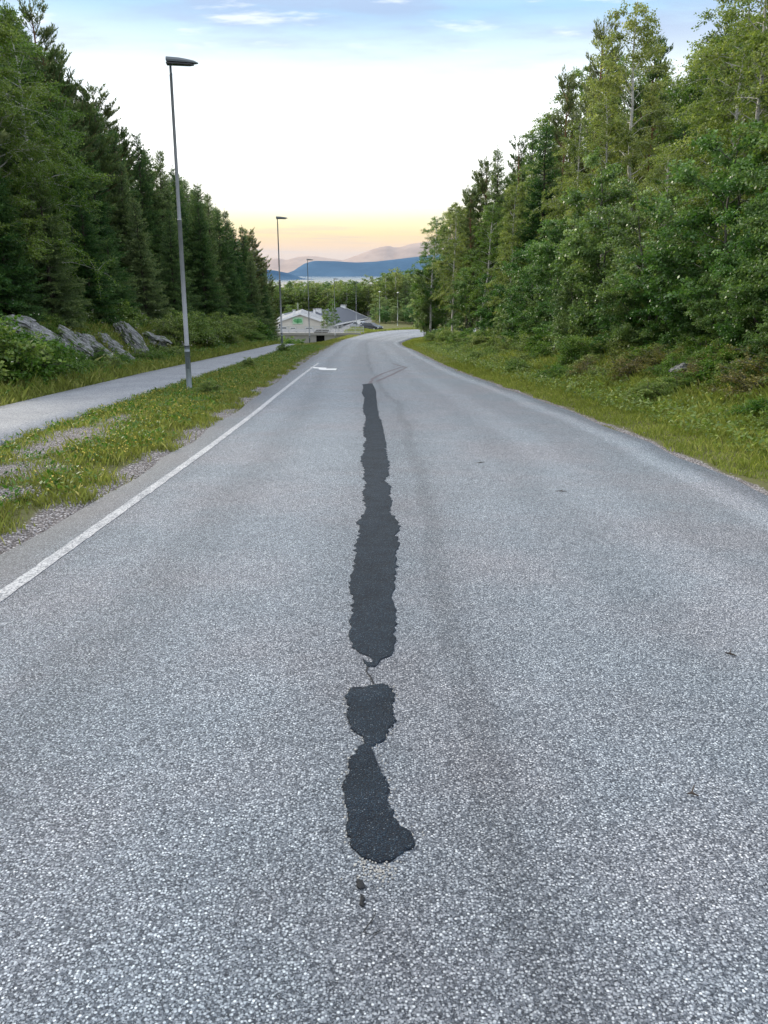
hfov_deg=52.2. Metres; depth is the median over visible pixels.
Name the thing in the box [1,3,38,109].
spruce tree
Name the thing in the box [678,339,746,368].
shrub
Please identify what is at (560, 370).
shrub
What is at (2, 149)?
spruce tree
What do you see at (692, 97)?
spruce tree
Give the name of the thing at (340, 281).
birch tree
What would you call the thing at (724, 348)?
shrub
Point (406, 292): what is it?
birch tree
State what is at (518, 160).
pine tree
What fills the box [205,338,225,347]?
shrub
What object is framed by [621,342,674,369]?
shrub
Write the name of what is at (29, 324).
rock
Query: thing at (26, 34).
spruce tree
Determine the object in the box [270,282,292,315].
birch tree
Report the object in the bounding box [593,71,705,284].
birch tree
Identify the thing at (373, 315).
alder tree
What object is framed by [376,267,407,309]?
birch tree
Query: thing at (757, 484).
ground
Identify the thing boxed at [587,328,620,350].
shrub
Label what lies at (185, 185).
spruce tree
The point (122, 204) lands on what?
spruce tree
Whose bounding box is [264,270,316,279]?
hill
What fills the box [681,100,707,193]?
spruce tree
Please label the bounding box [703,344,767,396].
shrub
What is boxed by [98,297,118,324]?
shrub
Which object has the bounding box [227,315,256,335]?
shrub
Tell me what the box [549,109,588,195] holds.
pine tree
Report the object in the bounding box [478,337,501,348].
shrub
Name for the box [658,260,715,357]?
alder tree
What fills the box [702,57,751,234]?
pine tree
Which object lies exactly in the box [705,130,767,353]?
alder tree
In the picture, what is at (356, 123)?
sky
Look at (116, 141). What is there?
spruce tree
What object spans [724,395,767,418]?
shrub
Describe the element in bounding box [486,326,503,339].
shrub
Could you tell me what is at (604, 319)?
alder tree
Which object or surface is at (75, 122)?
pine tree
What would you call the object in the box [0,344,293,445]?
cycle path
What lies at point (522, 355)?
shrub
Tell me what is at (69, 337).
rock
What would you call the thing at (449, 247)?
birch tree
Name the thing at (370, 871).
loose chippings
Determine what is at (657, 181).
birch tree
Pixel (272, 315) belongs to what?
spruce tree
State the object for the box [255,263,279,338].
spruce tree
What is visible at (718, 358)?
shrub
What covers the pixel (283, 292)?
birch tree
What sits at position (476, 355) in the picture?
shrub
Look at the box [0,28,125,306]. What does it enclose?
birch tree
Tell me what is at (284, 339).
shrub
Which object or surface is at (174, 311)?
shrub
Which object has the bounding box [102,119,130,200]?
pine tree
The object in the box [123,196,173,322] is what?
spruce tree
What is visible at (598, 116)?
birch tree
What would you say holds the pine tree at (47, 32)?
on the ground at (757, 484)
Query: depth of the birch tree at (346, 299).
192.78 m
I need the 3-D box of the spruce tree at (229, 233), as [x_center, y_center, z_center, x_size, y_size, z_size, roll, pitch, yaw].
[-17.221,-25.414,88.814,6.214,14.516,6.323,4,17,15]
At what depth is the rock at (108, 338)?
29.82 m
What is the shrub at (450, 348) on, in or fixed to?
on the ground at (757, 484)
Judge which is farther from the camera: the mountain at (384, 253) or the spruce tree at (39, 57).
the mountain at (384, 253)
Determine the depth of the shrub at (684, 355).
17.56 m
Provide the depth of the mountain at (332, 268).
13427.04 m
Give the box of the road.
[0,328,767,1023]
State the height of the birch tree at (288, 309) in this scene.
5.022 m
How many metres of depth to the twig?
2.69 m
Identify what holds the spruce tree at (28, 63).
on the ground at (757, 484)
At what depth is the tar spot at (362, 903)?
2.20 m
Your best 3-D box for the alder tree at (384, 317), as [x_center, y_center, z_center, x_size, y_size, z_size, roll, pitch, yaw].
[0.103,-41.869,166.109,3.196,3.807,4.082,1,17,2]
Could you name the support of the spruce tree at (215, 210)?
on the ground at (757, 484)
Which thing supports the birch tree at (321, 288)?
on the ground at (757, 484)
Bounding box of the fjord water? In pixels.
[273,276,411,287]
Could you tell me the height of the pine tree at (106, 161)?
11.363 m
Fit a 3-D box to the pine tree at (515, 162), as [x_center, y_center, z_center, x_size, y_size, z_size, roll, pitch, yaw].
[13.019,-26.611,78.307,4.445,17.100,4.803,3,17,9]
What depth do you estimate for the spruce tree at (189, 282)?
51.74 m
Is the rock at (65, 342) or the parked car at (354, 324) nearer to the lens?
the rock at (65, 342)
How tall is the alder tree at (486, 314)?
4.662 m
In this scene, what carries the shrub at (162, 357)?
on the ground at (757, 484)
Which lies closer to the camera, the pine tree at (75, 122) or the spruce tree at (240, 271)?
the pine tree at (75, 122)
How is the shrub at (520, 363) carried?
on the ground at (757, 484)
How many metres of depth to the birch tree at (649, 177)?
23.48 m
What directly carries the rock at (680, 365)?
on the ground at (757, 484)
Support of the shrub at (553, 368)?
on the ground at (757, 484)
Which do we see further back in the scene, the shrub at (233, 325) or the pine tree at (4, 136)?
the shrub at (233, 325)
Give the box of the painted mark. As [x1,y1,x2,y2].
[313,367,336,369]
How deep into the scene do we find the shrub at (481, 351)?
35.14 m
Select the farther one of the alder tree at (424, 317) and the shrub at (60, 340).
the alder tree at (424, 317)
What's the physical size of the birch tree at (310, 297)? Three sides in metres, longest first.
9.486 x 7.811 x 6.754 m
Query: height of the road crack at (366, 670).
0.012 m
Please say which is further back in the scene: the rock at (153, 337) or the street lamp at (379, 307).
the street lamp at (379, 307)
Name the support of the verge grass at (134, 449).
on the ground at (757, 484)
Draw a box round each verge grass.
[0,334,359,545]
[344,325,474,333]
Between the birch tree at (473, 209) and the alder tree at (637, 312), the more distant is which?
the birch tree at (473, 209)
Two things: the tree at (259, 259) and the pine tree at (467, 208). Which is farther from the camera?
the tree at (259, 259)
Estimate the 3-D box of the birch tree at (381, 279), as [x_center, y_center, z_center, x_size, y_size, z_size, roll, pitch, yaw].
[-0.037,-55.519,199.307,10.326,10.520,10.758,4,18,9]
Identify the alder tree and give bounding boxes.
[368,296,396,315]
[369,307,383,321]
[377,305,390,322]
[388,306,403,321]
[396,304,413,322]
[399,297,415,319]
[402,305,413,323]
[406,265,441,336]
[409,259,451,329]
[443,266,486,331]
[474,270,505,333]
[488,278,528,341]
[491,235,560,341]
[499,301,529,341]
[502,212,594,335]
[515,294,557,336]
[524,297,552,326]
[531,287,585,333]
[532,146,676,347]
[542,286,594,341]
[548,267,594,348]
[576,278,611,326]
[578,291,623,340]
[585,175,720,349]
[587,261,655,355]
[610,118,767,352]
[621,252,724,347]
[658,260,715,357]
[672,245,725,346]
[685,257,764,356]
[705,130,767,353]
[706,165,767,356]
[737,299,767,373]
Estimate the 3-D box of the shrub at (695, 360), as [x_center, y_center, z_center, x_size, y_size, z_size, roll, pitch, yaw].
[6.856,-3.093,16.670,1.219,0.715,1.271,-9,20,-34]
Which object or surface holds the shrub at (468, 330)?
on the ground at (757, 484)
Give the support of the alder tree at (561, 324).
on the ground at (757, 484)
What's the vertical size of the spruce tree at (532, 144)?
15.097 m
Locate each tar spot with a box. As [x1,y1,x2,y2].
[356,879,365,889]
[359,894,365,907]
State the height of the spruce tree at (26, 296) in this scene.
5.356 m
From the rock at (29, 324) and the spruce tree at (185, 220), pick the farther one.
the spruce tree at (185, 220)
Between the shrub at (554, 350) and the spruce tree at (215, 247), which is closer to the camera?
the shrub at (554, 350)
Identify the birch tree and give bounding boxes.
[0,5,81,299]
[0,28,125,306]
[268,283,288,317]
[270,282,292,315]
[275,288,294,311]
[275,289,293,312]
[282,305,293,313]
[283,279,302,306]
[284,289,305,311]
[288,281,320,310]
[293,302,300,310]
[299,290,317,310]
[301,282,327,310]
[309,286,339,308]
[309,288,323,310]
[317,288,336,309]
[320,309,328,328]
[324,299,341,326]
[327,283,350,306]
[332,280,361,303]
[333,285,359,308]
[337,288,360,309]
[342,284,364,312]
[356,274,377,315]
[360,287,373,315]
[366,272,396,291]
[368,281,390,311]
[370,277,398,316]
[373,273,399,311]
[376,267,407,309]
[392,273,415,307]
[396,280,415,303]
[401,216,449,331]
[419,212,465,328]
[426,202,475,332]
[431,207,459,320]
[431,238,468,324]
[454,202,518,327]
[464,183,493,330]
[482,181,533,314]
[497,153,565,298]
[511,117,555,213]
[520,66,619,224]
[526,116,603,286]
[544,0,679,267]
[561,95,644,290]
[568,55,659,204]
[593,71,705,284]
[607,142,709,318]
[626,72,675,162]
[635,78,690,166]
[636,115,690,208]
[647,29,767,274]
[650,34,742,168]
[651,0,767,295]
[659,0,767,278]
[688,63,766,205]
[702,33,767,245]
[744,122,767,159]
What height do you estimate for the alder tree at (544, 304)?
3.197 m
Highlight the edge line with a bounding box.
[0,363,318,601]
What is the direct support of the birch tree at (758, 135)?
on the ground at (757, 484)
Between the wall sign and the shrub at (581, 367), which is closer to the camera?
the shrub at (581, 367)
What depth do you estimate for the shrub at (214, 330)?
44.93 m
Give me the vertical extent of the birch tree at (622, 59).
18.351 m
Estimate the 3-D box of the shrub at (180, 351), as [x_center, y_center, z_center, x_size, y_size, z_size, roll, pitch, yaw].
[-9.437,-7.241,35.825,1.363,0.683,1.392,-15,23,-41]
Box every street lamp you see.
[165,56,197,389]
[276,216,286,349]
[306,259,312,342]
[334,278,335,337]
[379,291,380,324]
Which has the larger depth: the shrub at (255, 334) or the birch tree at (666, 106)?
the shrub at (255, 334)
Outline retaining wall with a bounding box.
[276,330,360,343]
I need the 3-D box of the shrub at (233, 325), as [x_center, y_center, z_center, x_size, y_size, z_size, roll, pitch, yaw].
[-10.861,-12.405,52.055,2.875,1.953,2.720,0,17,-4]
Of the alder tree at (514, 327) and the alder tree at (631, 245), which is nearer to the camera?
the alder tree at (631, 245)
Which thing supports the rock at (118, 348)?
on the ground at (757, 484)
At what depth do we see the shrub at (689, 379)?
15.96 m
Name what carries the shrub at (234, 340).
on the ground at (757, 484)
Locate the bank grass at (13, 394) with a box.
[0,319,280,405]
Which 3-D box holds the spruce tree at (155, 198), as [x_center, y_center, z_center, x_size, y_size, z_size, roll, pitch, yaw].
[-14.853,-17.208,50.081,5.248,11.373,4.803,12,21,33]
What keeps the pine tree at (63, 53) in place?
on the ground at (757, 484)
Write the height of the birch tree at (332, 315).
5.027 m
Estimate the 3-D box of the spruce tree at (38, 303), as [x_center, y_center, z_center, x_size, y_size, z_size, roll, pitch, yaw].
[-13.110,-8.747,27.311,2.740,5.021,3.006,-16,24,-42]
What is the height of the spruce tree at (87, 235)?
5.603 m
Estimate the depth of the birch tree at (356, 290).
192.92 m
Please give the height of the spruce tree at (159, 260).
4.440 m
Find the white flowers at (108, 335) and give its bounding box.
[11,309,218,361]
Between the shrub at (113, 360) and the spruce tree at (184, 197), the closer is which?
the shrub at (113, 360)
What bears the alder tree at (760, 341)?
on the ground at (757, 484)
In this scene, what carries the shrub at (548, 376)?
on the ground at (757, 484)
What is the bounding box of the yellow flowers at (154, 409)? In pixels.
[1,351,302,490]
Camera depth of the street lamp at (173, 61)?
17.84 m
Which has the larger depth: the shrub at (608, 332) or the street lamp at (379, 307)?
the street lamp at (379, 307)
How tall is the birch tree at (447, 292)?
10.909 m
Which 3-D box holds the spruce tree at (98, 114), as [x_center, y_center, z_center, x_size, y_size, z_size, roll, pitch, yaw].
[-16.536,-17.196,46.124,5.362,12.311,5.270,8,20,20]
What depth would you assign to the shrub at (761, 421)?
11.10 m
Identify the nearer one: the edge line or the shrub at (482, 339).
the edge line
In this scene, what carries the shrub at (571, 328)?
on the ground at (757, 484)
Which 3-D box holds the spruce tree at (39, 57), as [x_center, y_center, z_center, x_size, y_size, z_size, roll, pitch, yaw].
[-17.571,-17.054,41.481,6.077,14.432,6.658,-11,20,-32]
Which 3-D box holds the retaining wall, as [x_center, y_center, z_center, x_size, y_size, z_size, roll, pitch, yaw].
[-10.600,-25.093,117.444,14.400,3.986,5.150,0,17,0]
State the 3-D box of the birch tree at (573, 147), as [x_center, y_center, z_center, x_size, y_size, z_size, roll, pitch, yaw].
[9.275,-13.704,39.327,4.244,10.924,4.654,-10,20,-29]
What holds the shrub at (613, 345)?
on the ground at (757, 484)
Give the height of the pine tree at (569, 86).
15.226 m
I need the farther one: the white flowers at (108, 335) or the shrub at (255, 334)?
the shrub at (255, 334)
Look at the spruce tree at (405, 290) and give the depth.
180.29 m
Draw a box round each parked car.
[349,321,365,326]
[359,322,382,329]
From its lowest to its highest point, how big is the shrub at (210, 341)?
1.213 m
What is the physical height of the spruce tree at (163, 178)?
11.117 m
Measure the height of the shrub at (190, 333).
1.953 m
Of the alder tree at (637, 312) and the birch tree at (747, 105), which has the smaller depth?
the alder tree at (637, 312)
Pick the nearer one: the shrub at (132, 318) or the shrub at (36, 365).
the shrub at (36, 365)
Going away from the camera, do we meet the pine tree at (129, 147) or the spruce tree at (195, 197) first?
the pine tree at (129, 147)
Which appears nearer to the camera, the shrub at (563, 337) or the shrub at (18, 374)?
the shrub at (18, 374)
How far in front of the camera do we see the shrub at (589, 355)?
22.54 m
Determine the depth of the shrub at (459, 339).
48.88 m
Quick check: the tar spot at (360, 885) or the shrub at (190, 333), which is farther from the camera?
the shrub at (190, 333)
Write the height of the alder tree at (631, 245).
5.030 m
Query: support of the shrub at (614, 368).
on the ground at (757, 484)
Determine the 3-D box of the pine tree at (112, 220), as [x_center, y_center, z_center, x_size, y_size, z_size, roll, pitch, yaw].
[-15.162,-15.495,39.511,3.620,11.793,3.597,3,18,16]
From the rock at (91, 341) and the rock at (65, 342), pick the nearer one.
the rock at (65, 342)
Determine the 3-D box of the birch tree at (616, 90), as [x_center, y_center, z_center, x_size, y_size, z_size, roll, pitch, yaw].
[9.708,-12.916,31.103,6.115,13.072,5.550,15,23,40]
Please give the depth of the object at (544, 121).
65.45 m
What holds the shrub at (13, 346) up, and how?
on the ground at (757, 484)
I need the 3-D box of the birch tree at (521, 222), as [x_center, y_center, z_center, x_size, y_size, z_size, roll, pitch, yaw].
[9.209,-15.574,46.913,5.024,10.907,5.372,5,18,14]
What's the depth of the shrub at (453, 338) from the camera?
50.98 m
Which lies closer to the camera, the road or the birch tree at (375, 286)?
the road
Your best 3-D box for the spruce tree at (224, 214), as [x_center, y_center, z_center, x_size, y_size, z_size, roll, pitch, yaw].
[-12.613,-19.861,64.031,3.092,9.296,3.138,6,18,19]
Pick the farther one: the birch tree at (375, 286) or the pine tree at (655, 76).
the birch tree at (375, 286)
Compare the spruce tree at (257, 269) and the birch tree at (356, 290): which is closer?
the spruce tree at (257, 269)
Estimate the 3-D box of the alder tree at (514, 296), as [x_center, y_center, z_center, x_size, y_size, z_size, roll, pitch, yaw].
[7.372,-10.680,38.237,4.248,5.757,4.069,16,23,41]
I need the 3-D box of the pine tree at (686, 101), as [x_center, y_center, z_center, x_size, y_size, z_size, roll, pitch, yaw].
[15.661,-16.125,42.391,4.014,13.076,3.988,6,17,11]
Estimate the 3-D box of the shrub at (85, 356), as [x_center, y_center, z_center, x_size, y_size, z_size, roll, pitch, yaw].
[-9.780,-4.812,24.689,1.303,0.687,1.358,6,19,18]
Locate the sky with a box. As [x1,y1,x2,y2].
[0,0,767,259]
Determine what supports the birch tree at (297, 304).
on the ground at (757, 484)
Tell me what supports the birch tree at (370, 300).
on the ground at (757, 484)
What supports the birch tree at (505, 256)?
on the ground at (757, 484)
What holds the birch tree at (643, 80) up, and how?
on the ground at (757, 484)
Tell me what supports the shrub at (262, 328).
on the ground at (757, 484)
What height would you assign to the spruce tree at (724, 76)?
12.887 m
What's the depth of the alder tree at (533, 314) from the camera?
36.38 m
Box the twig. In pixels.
[687,784,698,795]
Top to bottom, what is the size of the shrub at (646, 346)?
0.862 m
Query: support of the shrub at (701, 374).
on the ground at (757, 484)
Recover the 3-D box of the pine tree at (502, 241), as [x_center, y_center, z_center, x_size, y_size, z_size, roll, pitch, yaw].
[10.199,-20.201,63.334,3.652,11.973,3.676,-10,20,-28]
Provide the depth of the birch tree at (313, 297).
192.46 m
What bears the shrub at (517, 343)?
on the ground at (757, 484)
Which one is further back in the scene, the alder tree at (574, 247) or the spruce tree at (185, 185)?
the spruce tree at (185, 185)
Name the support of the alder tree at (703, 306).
on the ground at (757, 484)
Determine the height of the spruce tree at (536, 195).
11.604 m
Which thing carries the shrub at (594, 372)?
on the ground at (757, 484)
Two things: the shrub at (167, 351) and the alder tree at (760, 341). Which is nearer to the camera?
the alder tree at (760, 341)
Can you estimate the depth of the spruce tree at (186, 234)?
53.92 m
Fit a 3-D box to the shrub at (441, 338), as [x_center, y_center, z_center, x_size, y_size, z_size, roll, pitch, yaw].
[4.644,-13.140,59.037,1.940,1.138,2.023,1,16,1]
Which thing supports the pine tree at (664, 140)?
on the ground at (757, 484)
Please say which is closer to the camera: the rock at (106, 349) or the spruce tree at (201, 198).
the rock at (106, 349)
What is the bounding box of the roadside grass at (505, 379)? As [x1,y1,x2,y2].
[402,337,767,481]
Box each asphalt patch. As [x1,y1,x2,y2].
[342,683,415,863]
[348,383,400,666]
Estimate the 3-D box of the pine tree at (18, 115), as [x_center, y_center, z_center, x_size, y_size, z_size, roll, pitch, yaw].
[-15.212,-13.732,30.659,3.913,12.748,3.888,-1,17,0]
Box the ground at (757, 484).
[0,312,767,554]
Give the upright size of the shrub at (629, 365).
0.778 m
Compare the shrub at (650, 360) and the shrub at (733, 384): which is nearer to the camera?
the shrub at (733, 384)
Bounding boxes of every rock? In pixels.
[2,315,60,341]
[8,325,28,336]
[51,331,69,351]
[56,324,93,357]
[74,332,104,356]
[96,342,116,357]
[97,332,122,348]
[108,342,134,360]
[113,321,149,354]
[140,331,171,349]
[668,363,694,376]
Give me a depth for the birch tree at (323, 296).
188.88 m
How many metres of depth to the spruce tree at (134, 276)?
38.58 m
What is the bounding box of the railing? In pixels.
[276,326,363,332]
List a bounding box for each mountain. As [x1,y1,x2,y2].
[256,235,488,272]
[289,254,444,275]
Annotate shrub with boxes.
[0,312,83,384]
[0,321,53,386]
[0,350,31,381]
[20,328,78,384]
[36,313,66,326]
[36,335,78,374]
[39,321,61,333]
[55,347,88,373]
[58,294,97,322]
[63,349,92,362]
[68,349,94,363]
[89,347,112,362]
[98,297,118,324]
[98,354,128,369]
[107,298,148,331]
[113,350,133,362]
[132,348,160,359]
[143,349,171,361]
[148,317,183,341]
[156,311,199,343]
[158,346,177,356]
[160,308,189,322]
[168,346,184,354]
[172,342,182,347]
[179,310,214,342]
[192,379,223,394]
[197,328,219,346]
[198,319,222,338]
[199,315,230,343]
[202,311,240,331]
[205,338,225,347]
[214,319,238,337]
[220,314,252,335]
[221,327,236,341]
[224,334,244,345]
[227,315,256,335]
[237,357,256,366]
[238,310,260,331]
[244,329,267,340]
[249,319,273,335]
[275,343,291,351]
[278,335,294,340]
[284,339,299,343]
[291,338,305,343]
[423,333,435,340]
[435,330,449,341]
[442,346,457,351]
[446,331,466,343]
[450,334,470,342]
[459,327,478,335]
[463,330,491,344]
[463,349,486,357]
[465,350,487,358]
[468,335,489,344]
[469,335,486,345]
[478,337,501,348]
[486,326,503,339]
[495,335,520,353]
[500,358,527,371]
[502,359,532,371]
[504,330,535,344]
[506,333,546,353]
[509,352,530,362]
[514,336,529,350]
[523,327,561,350]
[525,340,556,358]
[531,364,567,376]
[542,334,574,356]
[543,369,558,379]
[548,365,578,378]
[550,333,608,366]
[553,334,603,365]
[557,368,580,377]
[563,355,605,376]
[567,325,585,336]
[567,352,606,370]
[578,341,616,356]
[585,365,609,378]
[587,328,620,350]
[593,331,652,359]
[600,346,660,376]
[606,351,665,380]
[615,377,675,403]
[619,328,661,350]
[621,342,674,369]
[624,344,665,366]
[634,342,690,372]
[642,352,690,379]
[643,375,686,397]
[648,368,701,387]
[656,337,712,365]
[669,356,711,386]
[671,353,716,375]
[675,348,703,364]
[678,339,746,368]
[683,332,710,354]
[683,335,719,355]
[688,339,757,380]
[691,345,735,382]
[691,348,746,381]
[697,361,767,399]
[699,357,767,389]
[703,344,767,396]
[709,338,760,368]
[709,360,764,388]
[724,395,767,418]
[727,347,767,367]
[750,404,767,431]
[758,374,767,383]
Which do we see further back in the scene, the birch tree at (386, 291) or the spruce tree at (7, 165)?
the birch tree at (386, 291)
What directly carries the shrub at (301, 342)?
on the ground at (757, 484)
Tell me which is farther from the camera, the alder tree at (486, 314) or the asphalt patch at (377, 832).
the alder tree at (486, 314)
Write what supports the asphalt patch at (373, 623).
on the road
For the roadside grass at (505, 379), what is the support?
on the ground at (757, 484)
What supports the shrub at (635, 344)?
on the ground at (757, 484)
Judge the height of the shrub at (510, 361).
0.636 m
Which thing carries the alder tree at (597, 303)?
on the ground at (757, 484)
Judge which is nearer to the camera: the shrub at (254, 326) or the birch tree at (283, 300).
the shrub at (254, 326)
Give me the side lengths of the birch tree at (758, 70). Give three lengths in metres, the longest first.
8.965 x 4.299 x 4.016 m
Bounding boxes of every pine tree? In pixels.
[0,43,48,206]
[0,129,11,205]
[16,42,106,211]
[17,0,102,234]
[40,77,113,247]
[46,43,78,101]
[60,76,119,234]
[72,85,126,236]
[73,79,135,226]
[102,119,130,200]
[105,127,139,199]
[108,120,159,261]
[151,156,160,202]
[191,224,219,299]
[199,205,223,273]
[234,242,248,303]
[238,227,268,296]
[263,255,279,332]
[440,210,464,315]
[444,184,476,327]
[454,188,485,330]
[460,155,507,260]
[490,133,532,303]
[490,186,516,301]
[506,154,523,209]
[526,64,585,245]
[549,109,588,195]
[555,12,625,245]
[593,35,673,210]
[609,82,673,264]
[672,82,701,135]
[690,22,736,96]
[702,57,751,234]
[748,81,767,196]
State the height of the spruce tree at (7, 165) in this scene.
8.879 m
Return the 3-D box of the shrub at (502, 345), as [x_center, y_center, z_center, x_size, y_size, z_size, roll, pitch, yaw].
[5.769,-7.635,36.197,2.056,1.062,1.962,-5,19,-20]
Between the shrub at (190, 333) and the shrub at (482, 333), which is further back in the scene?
the shrub at (482, 333)
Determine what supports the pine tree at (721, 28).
on the ground at (757, 484)
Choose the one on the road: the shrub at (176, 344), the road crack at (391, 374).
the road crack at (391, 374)
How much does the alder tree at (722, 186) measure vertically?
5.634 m
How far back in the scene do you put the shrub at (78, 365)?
22.48 m
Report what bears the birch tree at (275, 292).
on the ground at (757, 484)
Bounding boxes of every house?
[276,312,291,328]
[278,309,322,328]
[309,305,367,328]
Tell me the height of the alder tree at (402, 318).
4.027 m
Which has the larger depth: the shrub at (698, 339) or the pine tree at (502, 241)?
the pine tree at (502, 241)
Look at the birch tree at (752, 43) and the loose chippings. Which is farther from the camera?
the birch tree at (752, 43)
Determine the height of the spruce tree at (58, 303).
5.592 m
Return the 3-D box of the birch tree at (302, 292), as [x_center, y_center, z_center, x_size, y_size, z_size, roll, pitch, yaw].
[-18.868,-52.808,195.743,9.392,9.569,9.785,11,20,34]
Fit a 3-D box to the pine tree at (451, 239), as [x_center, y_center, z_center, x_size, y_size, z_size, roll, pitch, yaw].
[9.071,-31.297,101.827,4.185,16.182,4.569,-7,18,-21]
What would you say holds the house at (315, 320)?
on the ground at (757, 484)
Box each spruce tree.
[0,0,100,263]
[0,26,70,284]
[0,75,91,316]
[0,158,40,321]
[0,172,50,323]
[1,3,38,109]
[1,192,52,308]
[5,188,46,305]
[16,24,41,60]
[18,175,93,333]
[19,41,55,70]
[40,106,125,320]
[49,81,142,318]
[54,75,123,265]
[65,187,124,327]
[65,235,111,324]
[84,151,142,320]
[86,103,148,269]
[99,128,164,313]
[99,235,135,316]
[109,158,151,294]
[113,235,141,313]
[122,281,144,322]
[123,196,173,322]
[127,130,174,281]
[132,148,192,308]
[147,149,180,292]
[153,254,167,308]
[156,210,195,317]
[159,174,206,321]
[165,165,210,316]
[170,174,192,273]
[179,176,195,223]
[180,196,192,267]
[184,183,225,315]
[186,199,231,321]
[189,189,198,217]
[203,191,232,317]
[209,211,247,325]
[210,204,223,242]
[220,208,249,320]
[220,221,238,253]
[229,227,259,322]
[237,225,263,311]
[243,255,272,329]
[244,238,274,325]
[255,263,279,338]
[260,273,277,333]
[267,285,279,340]
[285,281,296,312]
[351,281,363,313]
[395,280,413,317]
[472,144,508,329]
[485,169,520,324]
[500,119,565,323]
[505,130,539,312]
[582,53,630,255]
[647,123,711,316]
[679,68,703,145]
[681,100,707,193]
[696,27,756,163]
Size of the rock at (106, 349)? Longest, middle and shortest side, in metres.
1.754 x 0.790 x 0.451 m
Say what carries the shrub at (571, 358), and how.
on the ground at (757, 484)
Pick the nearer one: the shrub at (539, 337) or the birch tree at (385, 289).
the shrub at (539, 337)
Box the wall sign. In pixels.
[292,317,302,323]
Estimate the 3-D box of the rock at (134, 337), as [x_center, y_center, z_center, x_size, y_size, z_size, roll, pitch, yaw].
[-10.327,-7.015,32.336,0.795,2.264,1.155,-40,5,31]
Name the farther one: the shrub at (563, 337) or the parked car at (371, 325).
the parked car at (371, 325)
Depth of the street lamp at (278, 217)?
45.30 m
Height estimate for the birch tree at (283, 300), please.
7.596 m
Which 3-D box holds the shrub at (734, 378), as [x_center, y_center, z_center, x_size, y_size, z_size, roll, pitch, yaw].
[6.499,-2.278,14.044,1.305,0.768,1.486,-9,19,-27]
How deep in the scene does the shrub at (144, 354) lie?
31.06 m
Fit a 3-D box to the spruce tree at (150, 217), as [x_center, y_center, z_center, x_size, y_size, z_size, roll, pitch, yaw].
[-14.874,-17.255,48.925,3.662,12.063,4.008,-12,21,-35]
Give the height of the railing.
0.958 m
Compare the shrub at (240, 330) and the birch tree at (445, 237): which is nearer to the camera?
the shrub at (240, 330)
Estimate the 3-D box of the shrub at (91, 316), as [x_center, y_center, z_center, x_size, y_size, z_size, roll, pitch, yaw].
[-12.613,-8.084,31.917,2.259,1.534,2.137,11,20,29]
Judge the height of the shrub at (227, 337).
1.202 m
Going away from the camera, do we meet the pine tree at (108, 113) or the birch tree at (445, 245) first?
the pine tree at (108, 113)
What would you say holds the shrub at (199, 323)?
on the ground at (757, 484)
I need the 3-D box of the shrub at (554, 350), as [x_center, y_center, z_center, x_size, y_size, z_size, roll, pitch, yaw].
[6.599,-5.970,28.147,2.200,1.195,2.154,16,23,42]
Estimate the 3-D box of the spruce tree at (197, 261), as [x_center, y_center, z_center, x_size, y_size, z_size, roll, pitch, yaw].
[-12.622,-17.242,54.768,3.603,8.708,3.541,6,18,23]
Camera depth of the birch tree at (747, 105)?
25.72 m
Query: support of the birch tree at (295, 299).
on the ground at (757, 484)
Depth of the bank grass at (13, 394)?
25.93 m
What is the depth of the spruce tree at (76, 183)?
33.22 m
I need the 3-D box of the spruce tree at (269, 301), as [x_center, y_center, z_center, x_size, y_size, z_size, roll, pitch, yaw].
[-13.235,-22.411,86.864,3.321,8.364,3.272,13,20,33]
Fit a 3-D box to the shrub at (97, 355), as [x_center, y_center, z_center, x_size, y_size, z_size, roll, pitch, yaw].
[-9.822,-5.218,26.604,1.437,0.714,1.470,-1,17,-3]
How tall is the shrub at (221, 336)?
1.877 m
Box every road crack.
[363,913,380,934]
[365,666,373,683]
[368,367,401,383]
[373,363,406,381]
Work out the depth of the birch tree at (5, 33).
24.47 m
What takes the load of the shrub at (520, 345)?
on the ground at (757, 484)
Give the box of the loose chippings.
[337,684,424,888]
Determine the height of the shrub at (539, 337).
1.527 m
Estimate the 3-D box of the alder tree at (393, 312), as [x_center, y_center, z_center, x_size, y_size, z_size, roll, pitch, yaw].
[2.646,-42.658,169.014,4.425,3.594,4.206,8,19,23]
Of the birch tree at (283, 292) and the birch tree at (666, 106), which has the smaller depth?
the birch tree at (666, 106)
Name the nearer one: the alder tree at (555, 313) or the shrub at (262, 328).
the alder tree at (555, 313)
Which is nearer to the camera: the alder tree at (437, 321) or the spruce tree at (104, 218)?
the spruce tree at (104, 218)
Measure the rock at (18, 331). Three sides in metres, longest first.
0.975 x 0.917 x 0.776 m
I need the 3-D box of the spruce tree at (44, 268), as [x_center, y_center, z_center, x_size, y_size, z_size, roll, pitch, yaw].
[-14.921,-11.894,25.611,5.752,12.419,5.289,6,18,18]
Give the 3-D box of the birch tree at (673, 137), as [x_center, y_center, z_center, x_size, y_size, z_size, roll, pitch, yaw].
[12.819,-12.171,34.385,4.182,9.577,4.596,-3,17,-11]

